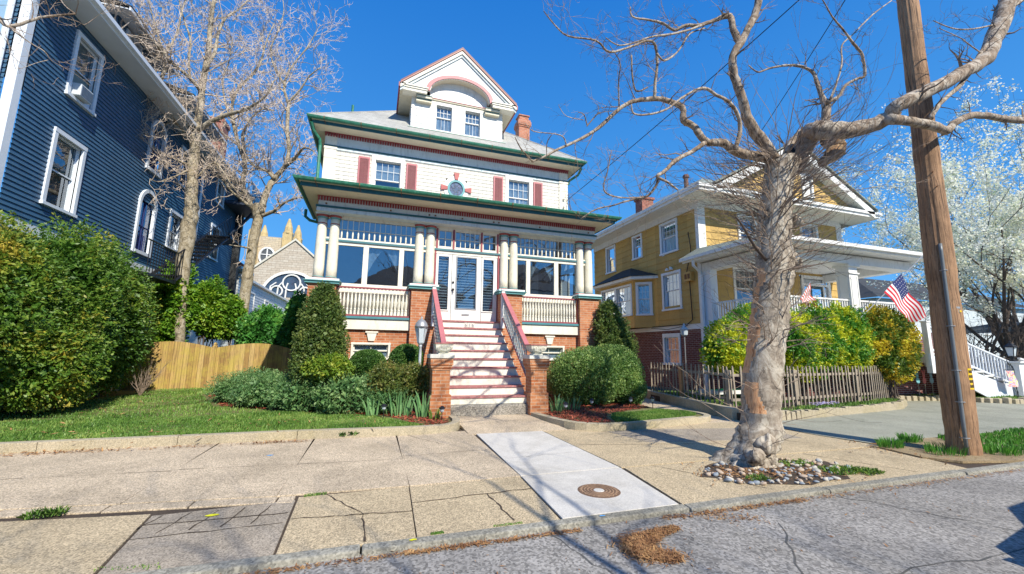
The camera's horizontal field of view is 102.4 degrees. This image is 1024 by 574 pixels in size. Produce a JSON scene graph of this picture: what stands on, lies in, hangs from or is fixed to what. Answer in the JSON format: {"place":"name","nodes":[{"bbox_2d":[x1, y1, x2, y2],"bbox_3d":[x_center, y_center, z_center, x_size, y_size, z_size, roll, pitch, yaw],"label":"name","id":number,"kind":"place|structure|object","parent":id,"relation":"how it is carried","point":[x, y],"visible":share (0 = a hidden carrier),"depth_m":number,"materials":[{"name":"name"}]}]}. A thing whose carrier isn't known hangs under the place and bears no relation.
{"place":"outdoors","nodes":[
{"label":"outdoors","id":0,"kind":"place"},
{"bbox_2d":[98,500,294,573],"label":"patched pavement","id":1,"kind":"structure","parent":0,"point":[184,548],"depth_m":3.05,"materials":[{"name":"grey concrete"}]},
{"bbox_2d":[0,389,450,440],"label":"lawn","id":2,"kind":"structure","parent":0,"point":[121,392],"depth_m":8.57,"materials":[{"name":"green plant"}]},
{"bbox_2d":[0,210,161,413],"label":"yew hedge","id":3,"kind":"object","parent":2,"relation":"on","point":[75,309],"visible":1,"depth_m":7.91,"materials":[{"name":"green plant"}]},
{"bbox_2d":[0,0,261,407],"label":"house","id":4,"kind":"structure","parent":2,"relation":"on","point":[72,156],"depth_m":10.88,"materials":[{"name":"blue wood"}]},
{"bbox_2d":[39,126,87,217],"bbox_3d":[-10.612,-2.658,9.692,0.245,1.850,1.120,4,-9,-18],"label":"window","id":5,"kind":"structure","parent":4,"relation":"in","point":[61,186],"depth_m":9.85,"materials":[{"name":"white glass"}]},
{"bbox_2d":[70,82,93,107],"bbox_3d":[-10.502,-4.702,10.042,0.306,0.340,0.870,4,-9,-18],"label":"air conditioner","id":6,"kind":"object","parent":4,"relation":"attached to","point":[82,93],"visible":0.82,"depth_m":9.90,"materials":[{"name":"metal"}]},
{"bbox_2d":[63,29,104,116],"bbox_3d":[-10.598,-5.244,10.150,0.245,1.700,1.040,4,-9,-18],"label":"window","id":7,"kind":"structure","parent":4,"relation":"in","point":[82,46],"depth_m":10.27,"materials":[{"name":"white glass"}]},
{"bbox_2d":[130,189,157,257],"bbox_3d":[-11.735,-2.072,13.132,0.170,2.115,1.070,4,-9,-18],"label":"arched window","id":8,"kind":"structure","parent":4,"relation":"in","point":[143,209],"depth_m":13.18,"materials":[{"name":"white glass"}]},
{"bbox_2d":[144,120,166,178],"bbox_3d":[-11.703,-4.591,13.522,0.170,1.815,0.970,4,-9,-18],"label":"arched window","id":9,"kind":"structure","parent":4,"relation":"in","point":[152,169],"depth_m":13.53,"materials":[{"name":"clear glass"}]},
{"bbox_2d":[164,209,182,251],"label":"window","id":10,"kind":"structure","parent":4,"relation":"in","point":[173,230],"depth_m":15.27,"materials":[{"name":"clear glass"}]},
{"bbox_2d":[176,145,188,189],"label":"window","id":11,"kind":"structure","parent":4,"relation":"in","point":[184,176],"depth_m":15.60,"materials":[{"name":"clear glass"}]},
{"bbox_2d":[214,177,225,208],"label":"window","id":12,"kind":"structure","parent":4,"relation":"in","point":[220,190],"depth_m":19.24,"materials":[{"name":"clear glass"}]},
{"bbox_2d":[128,357,169,395],"bbox_3d":[-9.680,2.361,10.899,0.885,1.031,0.916,4,-9,-18],"label":"bare shrub","id":13,"kind":"object","parent":2,"relation":"on","point":[144,387],"visible":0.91,"depth_m":10.86,"materials":[{"name":"brown plant"}]},
{"bbox_2d":[0,411,421,441],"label":"lawn grass","id":14,"kind":"structure","parent":2,"relation":"on","point":[166,427],"depth_m":6.89,"materials":[{"name":"green plant"}]},
{"bbox_2d":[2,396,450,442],"bbox_3d":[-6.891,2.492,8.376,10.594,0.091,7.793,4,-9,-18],"label":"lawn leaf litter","id":15,"kind":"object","parent":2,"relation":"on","point":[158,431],"visible":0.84,"depth_m":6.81,"materials":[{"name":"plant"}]},
{"bbox_2d":[0,415,459,453],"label":"lawn edging","id":16,"kind":"object","parent":2,"relation":"on","point":[115,442],"visible":0.85,"depth_m":6.07,"materials":[{"name":"concrete"}]},
{"bbox_2d":[203,365,413,414],"bbox_3d":[-4.876,2.277,9.316,5.747,0.970,1.923,-4,-10,28],"label":"juniper","id":17,"kind":"object","parent":2,"relation":"on","point":[267,388],"visible":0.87,"depth_m":8.56,"materials":[{"name":"green plant"}]},
{"bbox_2d":[287,279,350,399],"bbox_3d":[-4.238,1.146,9.136,1.272,2.640,1.231,4,-9,-18],"label":"spruce","id":18,"kind":"object","parent":2,"relation":"on","point":[324,334],"visible":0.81,"depth_m":8.90,"materials":[{"name":"green plant"}]},
{"bbox_2d":[299,351,355,410],"bbox_3d":[-3.955,2.028,8.752,1.164,1.386,1.054,4,-9,-18],"label":"shrub","id":19,"kind":"object","parent":2,"relation":"on","point":[327,365],"visible":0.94,"depth_m":8.54,"materials":[{"name":"green plant"}]},
{"bbox_2d":[209,393,450,424],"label":"red mulch","id":20,"kind":"object","parent":2,"relation":"on","point":[404,417],"visible":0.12,"depth_m":8.09,"materials":[{"name":"wood"}]},
{"bbox_2d":[379,390,418,416],"bbox_3d":[-2.247,2.304,8.168,0.691,0.510,0.529,9,-12,-42],"label":"iris","id":21,"kind":"object","parent":20,"relation":"on","point":[407,407],"visible":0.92,"depth_m":8.15,"materials":[{"name":"green plant"}]},
{"bbox_2d":[413,316,427,410],"bbox_3d":[-2.024,1.657,9.033,0.300,2.040,0.300,4,-9,-18],"label":"lamp post","id":22,"kind":"object","parent":20,"relation":"on","point":[421,326],"visible":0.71,"depth_m":9.05,"materials":[{"name":"white metal"}]},
{"bbox_2d":[349,349,386,377],"bbox_3d":[-3.329,2.125,9.432,0.862,1.411,0.890,4,-9,-18],"label":"round shrub","id":23,"kind":"object","parent":2,"relation":"on","point":[363,360],"visible":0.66,"depth_m":9.19,"materials":[{"name":"green plant"}]},
{"bbox_2d":[362,358,429,411],"bbox_3d":[-2.471,2.155,8.895,1.492,1.218,1.199,4,-9,-18],"label":"azalea","id":24,"kind":"object","parent":2,"relation":"on","point":[413,377],"visible":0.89,"depth_m":8.64,"materials":[{"name":"green plant"}]},
{"bbox_2d":[388,343,423,401],"bbox_3d":[-2.523,2.111,9.756,0.843,1.556,0.873,4,-9,-18],"label":"round shrub","id":25,"kind":"object","parent":2,"relation":"on","point":[401,354],"visible":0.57,"depth_m":9.56,"materials":[{"name":"green plant"}]},
{"bbox_2d":[411,391,430,417],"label":"iris","id":26,"kind":"object","parent":2,"relation":"on","point":[423,409],"visible":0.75,"depth_m":8.01,"materials":[{"name":"green plant"}]},
{"bbox_2d":[292,47,621,417],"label":"house","id":27,"kind":"structure","parent":2,"relation":"on","point":[439,206],"depth_m":11.98,"materials":[{"name":"white wood"}]},
{"bbox_2d":[349,342,390,359],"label":"window","id":28,"kind":"structure","parent":27,"relation":"in","point":[384,348],"depth_m":10.35,"materials":[{"name":"beige paint"}]},
{"bbox_2d":[370,155,404,187],"bbox_3d":[-4.064,-3.413,13.422,1.070,1.650,0.230,4,-9,-18],"label":"window","id":29,"kind":"structure","parent":27,"relation":"in","point":[382,173],"depth_m":13.50,"materials":[{"name":"white paint"}]},
{"bbox_2d":[432,343,454,353],"bbox_3d":[-1.411,1.261,8.457,0.400,0.227,0.400,4,-9,-18],"label":"planter","id":30,"kind":"object","parent":27,"relation":"on","point":[443,348],"visible":0.98,"depth_m":8.31,"materials":[{"name":"stone"}]},
{"bbox_2d":[441,173,470,196],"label":"oculus window","id":31,"kind":"structure","parent":27,"relation":"in","point":[454,185],"depth_m":14.08,"materials":[{"name":"white paint"}]},
{"bbox_2d":[450,255,481,320],"bbox_3d":[-1.266,0.023,11.424,0.830,1.820,0.121,4,-9,-18],"label":"front door","id":32,"kind":"structure","parent":27,"relation":"in","point":[456,313],"depth_m":11.40,"materials":[{"name":"white paint"}]},
{"bbox_2d":[505,175,532,204],"bbox_3d":[0.226,-3.141,14.819,1.070,1.650,0.230,4,-9,-18],"label":"window","id":33,"kind":"structure","parent":27,"relation":"in","point":[515,192],"depth_m":14.90,"materials":[{"name":"white paint"}]},
{"bbox_2d":[525,344,547,354],"bbox_3d":[0.535,1.384,9.090,0.400,0.227,0.400,4,-9,-18],"label":"planter","id":34,"kind":"object","parent":27,"relation":"on","point":[536,349],"visible":1,"depth_m":8.95,"materials":[{"name":"stone"}]},
{"bbox_2d":[542,346,564,360],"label":"window","id":35,"kind":"structure","parent":27,"relation":"in","point":[553,351],"depth_m":11.89,"materials":[{"name":"beige paint"}]},
{"bbox_2d":[0,431,519,510],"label":"pavement","id":36,"kind":"structure","parent":0,"point":[178,477],"depth_m":4.76,"materials":[{"name":"beige concrete"}]},
{"bbox_2d":[0,439,1013,489],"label":"dry leaf litter","id":37,"kind":"object","parent":36,"relation":"on","point":[24,452],"visible":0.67,"depth_m":5.52,"materials":[{"name":"plant"}]},
{"bbox_2d":[0,477,558,573],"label":"verge pavement","id":38,"kind":"structure","parent":0,"point":[86,545],"depth_m":3.33,"materials":[{"name":"yellow concrete"}]},
{"bbox_2d":[0,0,136,89],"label":"bare tree","id":39,"kind":"object","parent":38,"relation":"on","point":[10,26],"visible":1,"depth_m":4.17,"materials":[{"name":"brown plant"}]},
{"bbox_2d":[11,435,910,540],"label":"pavement cracks","id":40,"kind":"object","parent":38,"relation":"on","point":[364,538],"visible":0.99,"depth_m":3.52,"materials":[{"name":"soil"}]},
{"bbox_2d":[0,428,1005,573],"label":"pavement base","id":41,"kind":"object","parent":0,"point":[163,512],"visible":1,"depth_m":3.55,"materials":[{"name":"concrete"}]},
{"bbox_2d":[15,504,71,519],"bbox_3d":[-3.868,1.858,3.403,0.316,0.071,0.223,13,-15,-54],"label":"pavement weed","id":42,"kind":"object","parent":41,"relation":"on","point":[45,511],"visible":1,"depth_m":3.41,"materials":[{"name":"green plant"}]},
{"bbox_2d":[0,496,295,518],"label":"broken concrete strip","id":43,"kind":"object","parent":41,"relation":"on","point":[102,509],"visible":0.87,"depth_m":3.65,"materials":[{"name":"beige concrete"}]},
{"bbox_2d":[531,412,698,430],"bbox_3d":[2.008,2.623,7.962,3.444,0.145,1.325,0,-9,6],"label":"side lawn edging","id":44,"kind":"object","parent":41,"relation":"on","point":[616,426],"visible":0.8,"depth_m":7.67,"materials":[{"name":"concrete"}]},
{"bbox_2d":[607,428,800,442],"bbox_3d":[3.308,2.578,7.174,3.232,0.020,1.046,2,-9,-8],"label":"grey concrete patch","id":45,"kind":"object","parent":41,"relation":"on","point":[677,435],"visible":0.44,"depth_m":7.11,"materials":[{"name":"grey concrete"}]},
{"bbox_2d":[651,392,900,420],"bbox_3d":[7.805,3.313,12.046,7.740,0.160,4.760,4,-9,-18],"label":"garden bed","id":46,"kind":"object","parent":41,"relation":"on","point":[657,398],"visible":0.19,"depth_m":10.71,"materials":[{"name":"soil"}]},
{"bbox_2d":[698,302,751,396],"bbox_3d":[5.805,1.679,10.775,2.308,2.736,1.098,4,-9,-18],"label":"euonymus","id":47,"kind":"object","parent":46,"relation":"on","point":[729,355],"visible":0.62,"depth_m":10.42,"materials":[{"name":"green plant"}]},
{"bbox_2d":[650,362,890,407],"bbox_3d":[7.689,2.594,10.984,6.941,1.032,3.808,0,-9,6],"label":"picket fence","id":48,"kind":"object","parent":46,"relation":"on","point":[797,397],"visible":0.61,"depth_m":10.63,"materials":[{"name":"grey wood"}]},
{"bbox_2d":[785,299,877,401],"bbox_3d":[8.767,1.756,11.553,4.129,2.901,1.311,4,-9,-18],"label":"euonymus","id":49,"kind":"object","parent":46,"relation":"on","point":[851,337],"visible":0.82,"depth_m":11.28,"materials":[{"name":"green plant"}]},
{"bbox_2d":[781,397,898,410],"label":"bed edge plants","id":50,"kind":"object","parent":46,"relation":"on","point":[869,402],"visible":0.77,"depth_m":10.43,"materials":[{"name":"green plant"}]},
{"bbox_2d":[781,397,907,420],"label":"garden edging stones","id":51,"kind":"object","parent":46,"relation":"on","point":[797,414],"visible":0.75,"depth_m":9.76,"materials":[{"name":"concrete"}]},
{"bbox_2d":[860,303,924,398],"bbox_3d":[11.221,1.918,12.367,2.807,2.890,1.206,4,-9,-18],"label":"euonymus","id":52,"kind":"object","parent":46,"relation":"on","point":[898,348],"visible":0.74,"depth_m":12.06,"materials":[{"name":"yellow plant"}]},
{"bbox_2d":[878,433,1023,463],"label":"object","id":53,"kind":"structure","parent":41,"relation":"on","point":[909,448],"depth_m":5.81,"materials":[{"name":"soil"}]},
{"bbox_2d":[872,435,906,448],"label":"grass tuft","id":54,"kind":"object","parent":53,"relation":"on","point":[897,443],"visible":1,"depth_m":6.28,"materials":[{"name":"plant"}]},
{"bbox_2d":[894,431,924,442],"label":"grass tuft","id":55,"kind":"object","parent":53,"relation":"on","point":[913,437],"visible":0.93,"depth_m":6.66,"materials":[{"name":"plant"}]},
{"bbox_2d":[896,0,983,455],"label":"utility pole","id":56,"kind":"object","parent":53,"relation":"on","point":[955,383],"visible":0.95,"depth_m":6.36,"materials":[{"name":"brown wood"}]},
{"bbox_2d":[568,0,798,198],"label":"overhead wire","id":57,"kind":"object","parent":56,"relation":"attached to","point":[692,94],"visible":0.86,"depth_m":10.97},
{"bbox_2d":[921,440,968,456],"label":"grass tuft","id":58,"kind":"object","parent":53,"relation":"on","point":[929,447],"visible":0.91,"depth_m":5.88,"materials":[{"name":"plant"}]},
{"bbox_2d":[982,441,1023,455],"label":"grass tuft","id":59,"kind":"object","parent":53,"relation":"on","point":[1004,449],"visible":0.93,"depth_m":5.93,"materials":[{"name":"plant"}]},
{"bbox_2d":[0,0,1023,308],"label":"sky","id":60,"kind":"structure","parent":0,"point":[515,42],"materials":[{"name":"blue"}]},
{"bbox_2d":[459,414,567,434],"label":"front path","id":61,"kind":"structure","parent":0,"point":[474,425],"depth_m":7.72,"materials":[{"name":"beige concrete"}]},
{"bbox_2d":[476,431,677,518],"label":"new concrete path","id":62,"kind":"structure","parent":0,"point":[555,477],"depth_m":4.70,"materials":[{"name":"grey concrete"}]},
{"bbox_2d":[578,484,620,497],"bbox_3d":[0.885,2.070,4.193,0.430,0.010,0.430,4,-9,-18],"label":"manhole cover","id":63,"kind":"object","parent":62,"relation":"on","point":[599,490],"visible":1,"depth_m":4.17,"materials":[{"name":"metal"}]},
{"bbox_2d":[542,398,701,422],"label":"red mulch","id":64,"kind":"object","parent":0,"point":[583,410],"visible":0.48,"depth_m":9.03,"materials":[{"name":"red wood"}]},
{"bbox_2d":[547,343,647,405],"bbox_3d":[2.208,2.297,10.841,2.763,1.659,2.127,4,-9,-18],"label":"boxwood","id":65,"kind":"object","parent":64,"relation":"on","point":[591,362],"visible":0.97,"depth_m":10.29,"materials":[{"name":"green plant"}]},
{"bbox_2d":[593,298,640,379],"bbox_3d":[2.995,1.607,11.806,1.342,2.725,1.338,4,-9,-18],"label":"spruce","id":66,"kind":"object","parent":64,"relation":"on","point":[619,333],"visible":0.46,"depth_m":11.72,"materials":[{"name":"green plant"}]},
{"bbox_2d":[235,468,1023,573],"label":"road","id":67,"kind":"structure","parent":0,"point":[719,546],"depth_m":3.18,"materials":[{"name":"grey asphalt"}]},
{"bbox_2d":[220,469,1023,573],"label":"gutter litter","id":68,"kind":"object","parent":67,"relation":"on","point":[451,547],"visible":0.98,"depth_m":3.25,"materials":[{"name":"brown plant"}]},
{"bbox_2d":[606,524,692,566],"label":"pine needle litter","id":69,"kind":"object","parent":67,"relation":"on","point":[638,545],"visible":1,"depth_m":3.04,"materials":[{"name":"brown plant"}]},
{"bbox_2d":[551,495,1023,573],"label":"road cracks","id":70,"kind":"object","parent":67,"relation":"on","point":[786,541],"visible":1,"depth_m":2.97,"materials":[{"name":"asphalt"}]},
{"bbox_2d":[568,398,737,429],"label":"side driveway","id":71,"kind":"structure","parent":0,"point":[662,405],"depth_m":10.70,"materials":[{"name":"beige concrete"}]},
{"bbox_2d":[644,389,738,419],"bbox_3d":[4.443,3.144,11.497,0.244,0.260,5.450,2,-9,-6],"label":"garden edging","id":72,"kind":"object","parent":71,"relation":"on","point":[729,412],"visible":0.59,"depth_m":10.09,"materials":[{"name":"concrete"}]},
{"bbox_2d":[611,408,696,421],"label":"side lawn grass","id":73,"kind":"structure","parent":0,"point":[650,414],"depth_m":8.62,"materials":[{"name":"green plant"}]},
{"bbox_2d":[360,373,1000,553],"bbox_3d":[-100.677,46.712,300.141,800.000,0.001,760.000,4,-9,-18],"label":"ground","id":74,"kind":"structure","parent":0,"point":[648,388],"depth_m":16.97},
{"bbox_2d":[19,0,303,341],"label":"bare tree","id":75,"kind":"object","parent":74,"relation":"on","point":[188,225],"visible":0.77,"depth_m":14.23,"materials":[{"name":"beige plant"}]},
{"bbox_2d":[148,260,198,341],"bbox_3d":[-11.442,0.655,13.936,1.407,3.208,1.420,-5,-11,34],"label":"arborvitae","id":76,"kind":"object","parent":74,"relation":"on","point":[166,295],"visible":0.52,"depth_m":13.56,"materials":[{"name":"green plant"}]},
{"bbox_2d":[120,341,291,389],"bbox_3d":[-9.393,2.589,13.444,5.410,1.560,0.120,4,-9,-18],"label":"board fence","id":77,"kind":"object","parent":74,"relation":"on","point":[191,365],"visible":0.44,"depth_m":13.22,"materials":[{"name":"brown wood"}]},
{"bbox_2d":[184,274,232,346],"bbox_3d":[-10.661,0.944,14.493,1.607,2.811,1.643,4,-9,-18],"label":"arborvitae","id":78,"kind":"object","parent":74,"relation":"on","point":[203,312],"visible":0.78,"depth_m":14.12,"materials":[{"name":"green plant"}]},
{"bbox_2d":[213,293,247,345],"bbox_3d":[-10.089,1.309,14.761,1.098,2.184,1.308,4,-9,-18],"label":"arborvitae","id":79,"kind":"object","parent":74,"relation":"on","point":[230,317],"visible":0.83,"depth_m":14.44,"materials":[{"name":"green plant"}]},
{"bbox_2d":[151,0,352,344],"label":"bare tree","id":80,"kind":"object","parent":74,"relation":"on","point":[259,213],"visible":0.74,"depth_m":15.94,"materials":[{"name":"beige plant"}]},
{"bbox_2d":[220,261,288,346],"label":"house","id":81,"kind":"structure","parent":74,"relation":"on","point":[260,295],"depth_m":26.14,"materials":[{"name":"grey"}]},
{"bbox_2d":[232,303,286,346],"bbox_3d":[-8.523,1.936,14.782,2.599,2.787,1.492,2,-9,-5],"label":"laurel","id":82,"kind":"object","parent":74,"relation":"on","point":[264,324],"visible":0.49,"depth_m":14.30,"materials":[{"name":"green plant"}]},
{"bbox_2d":[231,219,313,342],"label":"church","id":83,"kind":"structure","parent":74,"relation":"on","point":[283,266],"depth_m":40.95,"materials":[{"name":"stone"}]},
{"bbox_2d":[263,271,308,297],"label":"window","id":84,"kind":"structure","parent":83,"relation":"in","point":[285,283],"depth_m":40.49,"materials":[{"name":"clear glass"}]},
{"bbox_2d":[278,289,306,348],"bbox_3d":[-7.539,1.644,14.650,1.308,3.152,1.199,4,-9,-18],"label":"laurel","id":85,"kind":"object","parent":74,"relation":"on","point":[293,304],"visible":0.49,"depth_m":14.35,"materials":[{"name":"green plant"}]},
{"bbox_2d":[127,461,1023,573],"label":"curb","id":86,"kind":"structure","parent":74,"relation":"on","point":[278,560],"depth_m":3.31,"materials":[{"name":"grey concrete"}]},
{"bbox_2d":[583,147,1023,397],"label":"house","id":87,"kind":"structure","parent":74,"relation":"on","point":[640,285],"depth_m":15.62,"materials":[{"name":"yellow"}]},
{"bbox_2d":[605,244,616,274],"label":"window","id":88,"kind":"structure","parent":87,"relation":"in","point":[610,251],"depth_m":20.74,"materials":[{"name":"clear glass"}]},
{"bbox_2d":[631,233,642,260],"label":"window","id":89,"kind":"structure","parent":87,"relation":"in","point":[637,253],"depth_m":18.68,"materials":[{"name":"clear glass"}]},
{"bbox_2d":[659,217,678,255],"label":"window","id":90,"kind":"structure","parent":87,"relation":"in","point":[668,231],"depth_m":16.67,"materials":[{"name":"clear glass"}]},
{"bbox_2d":[662,333,681,365],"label":"window","id":91,"kind":"structure","parent":87,"relation":"in","point":[671,341],"depth_m":16.08,"materials":[{"name":"clear glass"}]},
{"bbox_2d":[661,269,682,310],"bbox_3d":[6.343,0.167,16.227,0.230,1.560,1.160,4,-9,-18],"label":"window","id":92,"kind":"structure","parent":87,"relation":"in","point":[671,284],"depth_m":16.31,"materials":[{"name":"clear glass"}]},
{"bbox_2d":[732,267,753,308],"bbox_3d":[8.748,0.074,15.428,1.290,1.600,0.240,4,-9,-18],"label":"window","id":93,"kind":"structure","parent":87,"relation":"in","point":[737,294],"depth_m":15.52,"materials":[{"name":"glass"}]},
{"bbox_2d":[861,255,925,321],"bbox_3d":[11.463,0.026,12.549,2.980,2.286,0.316,2,-9,-10],"label":"flag","id":94,"kind":"object","parent":87,"relation":"attached to","point":[908,305],"visible":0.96,"depth_m":12.50,"materials":[{"name":"multicoloured fabric"}]},
{"bbox_2d":[1003,341,1017,360],"bbox_3d":[16.627,2.127,13.721,0.314,0.680,0.314,0,-9,4],"label":"lantern","id":95,"kind":"object","parent":87,"relation":"on","point":[1010,350],"visible":0.96,"depth_m":13.67,"materials":[{"name":"black metal"}]},
{"bbox_2d":[826,278,1023,372],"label":"house","id":96,"kind":"structure","parent":74,"relation":"on","point":[866,291],"depth_m":36.66,"materials":[{"name":"grey"}]},
{"bbox_2d":[832,69,1023,358],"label":"flowering pear","id":97,"kind":"object","parent":74,"relation":"on","point":[1002,275],"visible":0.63,"depth_m":17.71,"materials":[{"name":"white plant"}]},
{"bbox_2d":[842,101,1023,358],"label":"flowering pear","id":98,"kind":"object","parent":74,"relation":"on","point":[905,179],"visible":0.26,"depth_m":22.02,"materials":[{"name":"white plant"}]},
{"bbox_2d":[920,281,1023,374],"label":"bare shrub","id":99,"kind":"object","parent":74,"relation":"on","point":[1020,352],"visible":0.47,"depth_m":16.95,"materials":[{"name":"brown plant"}]},
{"bbox_2d":[544,421,966,504],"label":"pavement","id":100,"kind":"structure","parent":0,"point":[642,460],"depth_m":5.56,"materials":[{"name":"yellow concrete"}]},
{"bbox_2d":[699,458,849,484],"bbox_3d":[3.197,2.231,5.013,2.185,0.001,1.081,4,-9,-18],"label":"tree pit","id":101,"kind":"object","parent":100,"relation":"on","point":[789,481],"visible":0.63,"depth_m":4.81,"materials":[{"name":"stone"}]},
{"bbox_2d":[512,0,1023,468],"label":"sycamore","id":102,"kind":"object","parent":101,"relation":"on","point":[756,441],"visible":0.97,"depth_m":5.94,"materials":[{"name":"beige plant"}]},
{"bbox_2d":[683,461,880,483],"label":"tree pit litter","id":103,"kind":"object","parent":101,"relation":"on","point":[775,473],"visible":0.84,"depth_m":4.89,"materials":[{"name":"brown plant"}]},
{"bbox_2d":[817,464,870,475],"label":"tree pit weeds","id":104,"kind":"object","parent":101,"relation":"on","point":[851,470],"visible":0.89,"depth_m":4.94,"materials":[{"name":"green plant"}]},
{"bbox_2d":[658,390,876,405],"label":"neighbour grass","id":105,"kind":"structure","parent":0,"point":[722,400],"depth_m":11.71,"materials":[{"name":"plant"}]},
{"bbox_2d":[782,401,1023,442],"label":"neighbour driveway","id":106,"kind":"structure","parent":0,"point":[924,419],"depth_m":8.74,"materials":[{"name":"concrete"}]},
{"bbox_2d":[892,395,1023,403],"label":"stair bed edging","id":107,"kind":"object","parent":106,"relation":"on","point":[1019,400],"visible":0.64,"depth_m":12.77,"materials":[{"name":"concrete"}]},
{"bbox_2d":[938,427,1023,452],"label":"verge grass","id":108,"kind":"structure","parent":0,"point":[1001,438],"depth_m":6.95,"materials":[{"name":"green plant"}]},
{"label":"stair garden bed","id":109,"kind":"structure","parent":0,"visible":0},
{"bbox_2d":[1004,359,1018,396],"bbox_3d":[15.938,2.909,13.138,0.588,1.280,0.087,3,-9,-16],"label":"garden flag","id":110,"kind":"object","parent":109,"relation":"on","point":[1013,381],"visible":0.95,"depth_m":13.15,"materials":[{"name":"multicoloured fabric"}]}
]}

